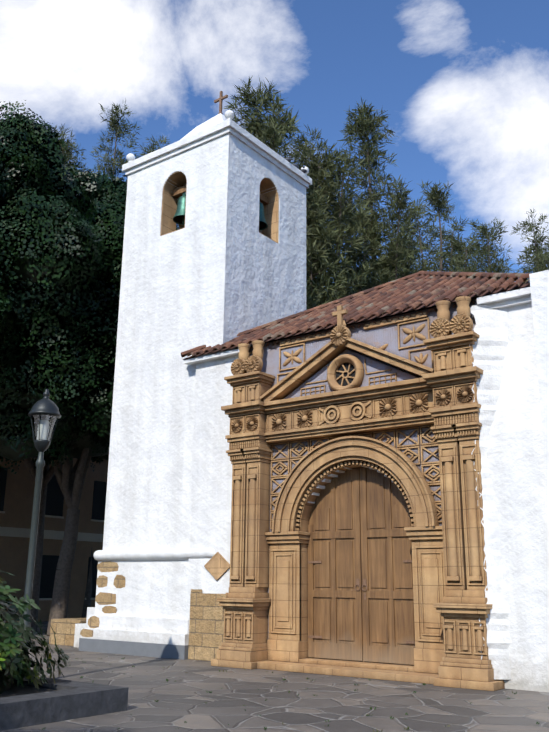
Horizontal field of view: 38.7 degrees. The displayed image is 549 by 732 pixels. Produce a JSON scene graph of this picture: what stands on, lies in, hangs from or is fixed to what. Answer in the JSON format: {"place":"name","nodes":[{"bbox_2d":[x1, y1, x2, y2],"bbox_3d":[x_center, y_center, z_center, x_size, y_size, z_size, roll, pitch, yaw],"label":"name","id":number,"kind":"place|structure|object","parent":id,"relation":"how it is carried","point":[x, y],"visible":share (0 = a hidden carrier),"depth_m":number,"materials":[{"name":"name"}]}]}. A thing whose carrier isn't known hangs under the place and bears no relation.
{"place":"outdoors","nodes":[
{"label":"outdoors","id":0,"kind":"place"},
{"bbox_2d":[0,621,548,731],"bbox_3d":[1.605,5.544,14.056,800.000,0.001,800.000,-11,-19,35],"label":"stone pavement","id":1,"kind":"structure","parent":0,"point":[181,695],"depth_m":10.65,"materials":[{"name":"grey stone"}]},
{"bbox_2d":[22,389,60,651],"bbox_3d":[-3.932,2.670,12.788,0.542,4.740,0.550,-11,-19,35],"label":"street lamp","id":2,"kind":"object","parent":1,"relation":"on","point":[45,409],"visible":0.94,"depth_m":13.05,"materials":[{"name":"grey metal"}]},
{"bbox_2d":[0,456,108,622],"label":"building","id":3,"kind":"structure","parent":1,"relation":"on","point":[16,497],"depth_m":32.29,"materials":[{"name":"paint"}]},
{"bbox_2d":[0,100,121,359],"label":"ficus tree","id":4,"kind":"object","parent":1,"relation":"on","point":[51,256],"visible":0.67,"depth_m":21.22,"materials":[{"name":"green plant"}]},
{"bbox_2d":[0,201,125,635],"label":"ficus tree","id":5,"kind":"object","parent":1,"relation":"on","point":[73,374],"visible":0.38,"depth_m":22.05,"materials":[{"name":"green plant"}]},
{"bbox_2d":[0,675,128,730],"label":"planter kerb","id":6,"kind":"structure","parent":1,"relation":"on","point":[30,704],"depth_m":9.23,"materials":[{"name":"concrete"}]},
{"bbox_2d":[0,570,68,693],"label":"schefflera bush","id":7,"kind":"object","parent":6,"relation":"in","point":[15,659],"visible":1,"depth_m":9.81,"materials":[{"name":"green plant"}]},
{"bbox_2d":[46,124,87,169],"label":"casuarina tree","id":8,"kind":"object","parent":1,"relation":"on","point":[74,143],"depth_m":44.03,"materials":[{"name":"green plant"}]},
{"bbox_2d":[49,618,86,645],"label":"stone wall","id":9,"kind":"structure","parent":1,"relation":"on","point":[64,629],"depth_m":19.82,"materials":[{"name":"beige stone"}]},
{"bbox_2d":[55,100,139,617],"bbox_3d":[-8.766,-1.265,37.622,7.383,25.610,8.112,-11,-19,35],"label":"casuarina tree","id":10,"kind":"object","parent":1,"relation":"on","point":[115,127],"visible":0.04,"depth_m":39.61,"materials":[{"name":"green plant"}]},
{"bbox_2d":[21,161,176,631],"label":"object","id":11,"kind":"object","parent":1,"relation":"on","point":[112,192],"visible":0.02,"depth_m":25.91,"materials":[{"name":"green plant"}]},
{"bbox_2d":[136,136,178,229],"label":"casuarina tree","id":12,"kind":"object","parent":1,"relation":"on","point":[150,149],"depth_m":48.27,"materials":[{"name":"green plant"}]},
{"bbox_2d":[74,110,311,659],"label":"bell tower","id":13,"kind":"structure","parent":1,"relation":"on","point":[219,268],"depth_m":19.23,"materials":[{"name":"white paint"}]},
{"bbox_2d":[80,171,278,636],"bbox_3d":[-2.281,0.861,20.190,4.504,11.634,3.089,2,-16,-6],"label":"tower stonework","id":14,"kind":"object","parent":13,"relation":"on","point":[169,209],"visible":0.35,"depth_m":20.64,"materials":[{"name":"stone"}]},
{"bbox_2d":[172,185,268,229],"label":"bells","id":15,"kind":"object","parent":13,"relation":"hanging from","point":[179,215],"visible":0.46,"depth_m":20.66,"materials":[{"name":"green metal"}]},
{"bbox_2d":[214,91,227,113],"bbox_3d":[-1.554,-7.583,22.626,0.480,0.830,0.133,-11,-19,35],"label":"cross","id":16,"kind":"object","parent":13,"relation":"on","point":[221,98],"visible":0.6,"depth_m":22.61,"materials":[{"name":"brown wood"}]},
{"bbox_2d":[285,156,306,172],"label":"pigeons","id":17,"kind":"object","parent":13,"relation":"on","point":[303,170],"visible":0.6,"depth_m":21.78,"materials":[{"name":"grey"}]},
{"bbox_2d":[188,589,225,660],"bbox_3d":[-1.257,5.393,16.265,1.355,1.420,0.035,-11,-19,35],"label":"rough portal masonry","id":18,"kind":"object","parent":1,"relation":"on","point":[206,630],"visible":0.71,"depth_m":16.37,"materials":[{"name":"beige stone"}]},
{"bbox_2d":[176,77,357,309],"bbox_3d":[-1.179,-0.797,25.825,7.640,18.493,6.694,-11,-19,35],"label":"casuarina tree","id":19,"kind":"object","parent":1,"relation":"on","point":[272,128],"visible":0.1,"depth_m":26.78,"materials":[{"name":"green plant"}]},
{"bbox_2d":[34,657,548,731],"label":"fallen leaves","id":20,"kind":"object","parent":1,"relation":"on","point":[297,695],"visible":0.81,"depth_m":11.19,"materials":[{"name":"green plant"}]},
{"bbox_2d":[283,126,397,308],"bbox_3d":[1.377,-0.165,28.383,7.180,18.698,6.630,-11,-19,35],"label":"casuarina tree","id":21,"kind":"object","parent":1,"relation":"on","point":[338,276],"visible":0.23,"depth_m":27.75,"materials":[{"name":"green plant"}]},
{"bbox_2d":[211,296,504,690],"bbox_3d":[1.397,2.179,14.898,5.700,6.930,1.040,-11,-19,35],"label":"stone portal","id":22,"kind":"object","parent":1,"relation":"on","point":[393,400],"visible":1,"depth_m":14.95,"materials":[{"name":"beige stone"}]},
{"bbox_2d":[308,467,414,665],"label":"door leaves","id":23,"kind":"object","parent":22,"relation":"attached to","point":[359,519],"visible":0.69,"depth_m":14.83,"materials":[{"name":"brown wood"}]},
{"bbox_2d":[308,560,414,643],"bbox_3d":[1.629,4.386,14.640,2.420,1.445,0.022,-11,-19,35],"label":"door hardware","id":24,"kind":"object","parent":23,"relation":"attached to","point":[365,584],"depth_m":14.71,"materials":[{"name":"black metal"}]},
{"bbox_2d":[186,270,548,691],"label":"church walls","id":25,"kind":"structure","parent":1,"relation":"on","point":[518,454],"depth_m":13.19,"materials":[{"name":"white paint"}]},
{"bbox_2d":[204,552,229,579],"bbox_3d":[-1.208,4.239,16.556,0.740,0.580,0.040,-11,-19,35],"label":"stone plaque","id":26,"kind":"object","parent":25,"relation":"attached to","point":[217,565],"depth_m":16.54,"materials":[{"name":"stone"}]},
{"bbox_2d":[181,271,530,364],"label":"roof tiles","id":27,"kind":"object","parent":25,"relation":"on","point":[419,290],"visible":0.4,"depth_m":17.00,"materials":[{"name":"brown tile"}]},
{"bbox_2d":[469,304,511,679],"bbox_3d":[3.770,1.914,13.228,0.984,6.310,0.329,1,-16,0],"label":"plaster fillet","id":28,"kind":"object","parent":25,"relation":"attached to","point":[491,343],"visible":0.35,"depth_m":13.26,"materials":[{"name":"white paint"}]},
{"bbox_2d":[313,98,429,299],"bbox_3d":[3.679,-0.748,30.931,6.157,21.249,6.113,-11,-19,35],"label":"casuarina tree","id":29,"kind":"object","parent":1,"relation":"on","point":[398,249],"visible":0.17,"depth_m":31.72,"materials":[{"name":"green plant"}]},
{"bbox_2d":[371,202,476,283],"bbox_3d":[6.274,1.520,39.165,7.510,21.398,7.530,5,-16,-15],"label":"casuarina tree","id":30,"kind":"object","parent":1,"relation":"on","point":[450,233],"visible":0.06,"depth_m":39.65,"materials":[{"name":"green plant"}]},
{"bbox_2d":[378,181,483,278],"bbox_3d":[7.331,1.073,34.919,5.964,19.971,7.669,-11,-19,35],"label":"casuarina tree","id":31,"kind":"object","parent":1,"relation":"on","point":[433,193],"visible":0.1,"depth_m":35.94,"materials":[{"name":"green plant"}]},
{"bbox_2d":[442,232,479,271],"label":"casuarina tree","id":32,"kind":"object","parent":1,"relation":"on","point":[455,252],"depth_m":52.21,"materials":[{"name":"green plant"}]},
{"bbox_2d":[462,219,548,281],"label":"casuarina tree","id":33,"kind":"object","parent":1,"relation":"on","point":[486,248],"visible":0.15,"depth_m":39.40,"materials":[{"name":"green plant"}]},
{"bbox_2d":[477,209,548,282],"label":"casuarina tree","id":34,"kind":"object","parent":1,"relation":"on","point":[536,241],"visible":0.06,"depth_m":44.55,"materials":[{"name":"green plant"}]},
{"bbox_2d":[514,233,548,281],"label":"casuarina tree","id":35,"kind":"object","parent":1,"relation":"on","point":[546,248],"depth_m":46.76,"materials":[{"name":"green plant"}]},
{"bbox_2d":[0,0,548,290],"label":"sky","id":36,"kind":"structure","parent":0,"point":[463,85],"materials":[{"name":"blue"}]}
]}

